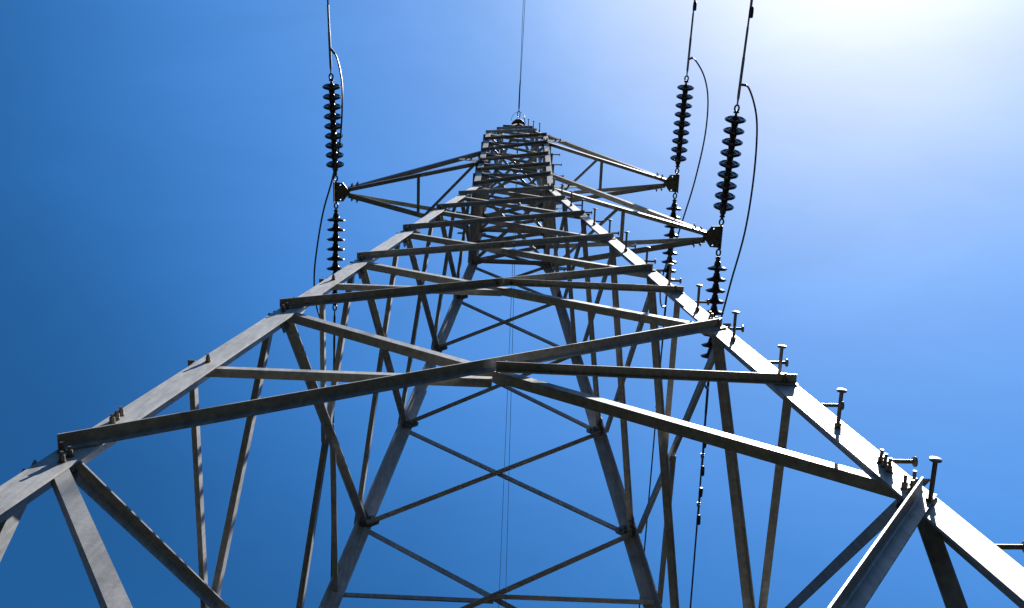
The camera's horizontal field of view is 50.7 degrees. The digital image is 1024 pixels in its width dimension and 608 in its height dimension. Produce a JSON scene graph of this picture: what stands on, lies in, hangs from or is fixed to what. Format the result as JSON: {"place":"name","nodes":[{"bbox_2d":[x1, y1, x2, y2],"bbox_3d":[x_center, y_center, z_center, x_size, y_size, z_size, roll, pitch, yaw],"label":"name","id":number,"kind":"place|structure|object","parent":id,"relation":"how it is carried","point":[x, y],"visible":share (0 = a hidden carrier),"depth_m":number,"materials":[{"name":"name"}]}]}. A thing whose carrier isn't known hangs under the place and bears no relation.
{"place":"outdoors","nodes":[
{"label":"outdoors","id":0,"kind":"place"},
{"bbox_2d":[331,311,335,577],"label":"conductor","id":1,"kind":"object","parent":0,"point":[334,336],"visible":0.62,"depth_m":17.33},
{"bbox_2d":[505,184,516,601],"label":"earth wire","id":2,"kind":"object","parent":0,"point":[510,422],"visible":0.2,"depth_m":27.04,"materials":[{"name":"grey metal"}]},
{"bbox_2d":[0,0,1023,607],"label":"sky","id":3,"kind":"structure","parent":0,"point":[165,177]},
{"bbox_2d":[517,0,523,117],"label":"earth wire","id":4,"kind":"object","parent":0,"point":[520,75],"visible":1,"depth_m":24.69,"materials":[{"name":"metal"}]},
{"bbox_2d":[686,0,694,75],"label":"conductor","id":5,"kind":"object","parent":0,"point":[689,50],"visible":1,"depth_m":17.61,"materials":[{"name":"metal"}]},
{"bbox_2d":[659,57,708,307],"bbox_3d":[2.759,-1.780,17.612,0.370,1.620,4.304,6,-73,-1],"label":"jumper cable","id":6,"kind":"object","parent":5,"relation":"attached to","point":[695,60],"visible":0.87,"depth_m":17.02,"materials":[{"name":"metal"}]},
{"bbox_2d":[693,0,696,10],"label":"line damper","id":7,"kind":"object","parent":5,"relation":"attached to","point":[694,5],"visible":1,"depth_m":17.24,"materials":[{"name":"metal"}]},
{"bbox_2d":[690,381,709,607],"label":"conductor","id":8,"kind":"object","parent":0,"point":[706,402],"visible":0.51,"depth_m":15.47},
{"bbox_2d":[696,487,702,524],"bbox_3d":[2.674,2.876,15.429,0.060,0.146,0.547,3,-84,0],"label":"line damper","id":9,"kind":"object","parent":8,"relation":"attached to","point":[698,519],"visible":1,"depth_m":15.39,"materials":[{"name":"metal"}]},
{"bbox_2d":[700,443,706,475],"bbox_3d":[2.716,2.167,15.352,0.060,0.146,0.547,3,-84,0],"label":"line damper","id":10,"kind":"object","parent":8,"relation":"attached to","point":[702,470],"visible":0.79,"depth_m":15.31,"materials":[{"name":"metal"}]},
{"bbox_2d":[737,0,751,104],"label":"conductor","id":11,"kind":"object","parent":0,"point":[742,67],"visible":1,"depth_m":13.91,"materials":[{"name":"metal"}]},
{"bbox_2d":[705,83,757,389],"bbox_3d":[2.909,-0.731,14.360,0.270,0.753,4.278,5,-73,-1],"label":"jumper cable","id":12,"kind":"object","parent":11,"relation":"attached to","point":[749,89],"visible":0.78,"depth_m":13.97,"materials":[{"name":"metal"}]},
{"bbox_2d":[748,0,753,17],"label":"line damper","id":13,"kind":"object","parent":11,"relation":"attached to","point":[751,11],"visible":1,"depth_m":13.54,"materials":[{"name":"metal"}]},
{"bbox_3d":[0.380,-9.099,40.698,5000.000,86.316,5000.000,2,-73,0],"label":"ground","id":14,"kind":"structure","parent":0,"visible":0},
{"bbox_2d":[327,0,331,72],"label":"conductor","id":15,"kind":"object","parent":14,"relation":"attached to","point":[329,45],"visible":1,"depth_m":15.94,"materials":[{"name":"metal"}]},
{"bbox_2d":[313,47,342,317],"bbox_3d":[-2.695,-1.541,16.137,0.356,1.162,4.403,4,-73,0],"label":"jumper cable","id":16,"kind":"object","parent":15,"relation":"attached to","point":[332,50],"visible":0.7,"depth_m":15.66,"materials":[{"name":"metal"}]},
{"bbox_2d":[0,117,1023,607],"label":"lattice tower","id":17,"kind":"structure","parent":14,"relation":"on","point":[64,471],"depth_m":6.74,"materials":[{"name":"metal"}]},
{"bbox_2d":[322,73,343,184],"bbox_3d":[-2.744,-2.668,16.607,0.284,0.284,1.793,2,-63,0],"label":"insulator string","id":18,"kind":"object","parent":17,"relation":"attached to","point":[332,116],"visible":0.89,"depth_m":16.52,"materials":[{"name":"ceramic"}]},
{"bbox_2d":[326,199,344,310],"bbox_3d":[-2.808,-0.780,17.178,0.284,0.284,1.793,2,-84,0],"label":"insulator string","id":19,"kind":"object","parent":17,"relation":"attached to","point":[335,248],"visible":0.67,"depth_m":17.09,"materials":[{"name":"ceramic"}]},
{"bbox_2d":[498,147,517,607],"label":"earth wire","id":20,"kind":"object","parent":17,"relation":"attached to","point":[506,420],"visible":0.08,"depth_m":27.00,"materials":[{"name":"metal"}]},
{"bbox_2d":[661,189,681,279],"bbox_3d":[2.778,-1.103,18.854,0.284,0.284,1.793,4,-84,0],"label":"insulator string","id":21,"kind":"object","parent":17,"relation":"attached to","point":[673,208],"visible":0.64,"depth_m":18.77,"materials":[{"name":"ceramic"}]},
{"bbox_2d":[670,75,693,177],"bbox_3d":[2.871,-2.990,18.283,0.284,0.284,1.794,2,-63,0],"label":"insulator string","id":22,"kind":"object","parent":17,"relation":"attached to","point":[678,158],"visible":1,"depth_m":18.21,"materials":[{"name":"ceramic"}]},
{"bbox_2d":[700,244,727,358],"bbox_3d":[2.841,0.057,15.178,0.284,0.284,1.793,3,-84,0],"label":"insulator string","id":23,"kind":"object","parent":17,"relation":"attached to","point":[715,279],"visible":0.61,"depth_m":15.09,"materials":[{"name":"ceramic"}]},
{"bbox_2d":[713,104,745,229],"bbox_3d":[2.931,-1.831,14.607,0.284,0.284,1.793,2,-63,0],"label":"insulator string","id":24,"kind":"object","parent":17,"relation":"attached to","point":[729,164],"visible":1,"depth_m":14.54,"materials":[{"name":"ceramic"}]},
{"bbox_2d":[520,6,524,87],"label":"earth wire","id":25,"kind":"object","parent":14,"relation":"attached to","point":[522,47],"visible":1,"depth_m":24.39,"materials":[{"name":"grey metal"}]},
{"bbox_3d":[2.571,1.823,19.117,0.060,0.146,0.547,4,-84,0],"label":"line damper","id":26,"kind":"object","parent":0,"visible":0},
{"bbox_2d":[639,295,666,607],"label":"conductor","id":27,"kind":"object","parent":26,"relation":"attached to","point":[653,439],"visible":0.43,"depth_m":19.26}
]}

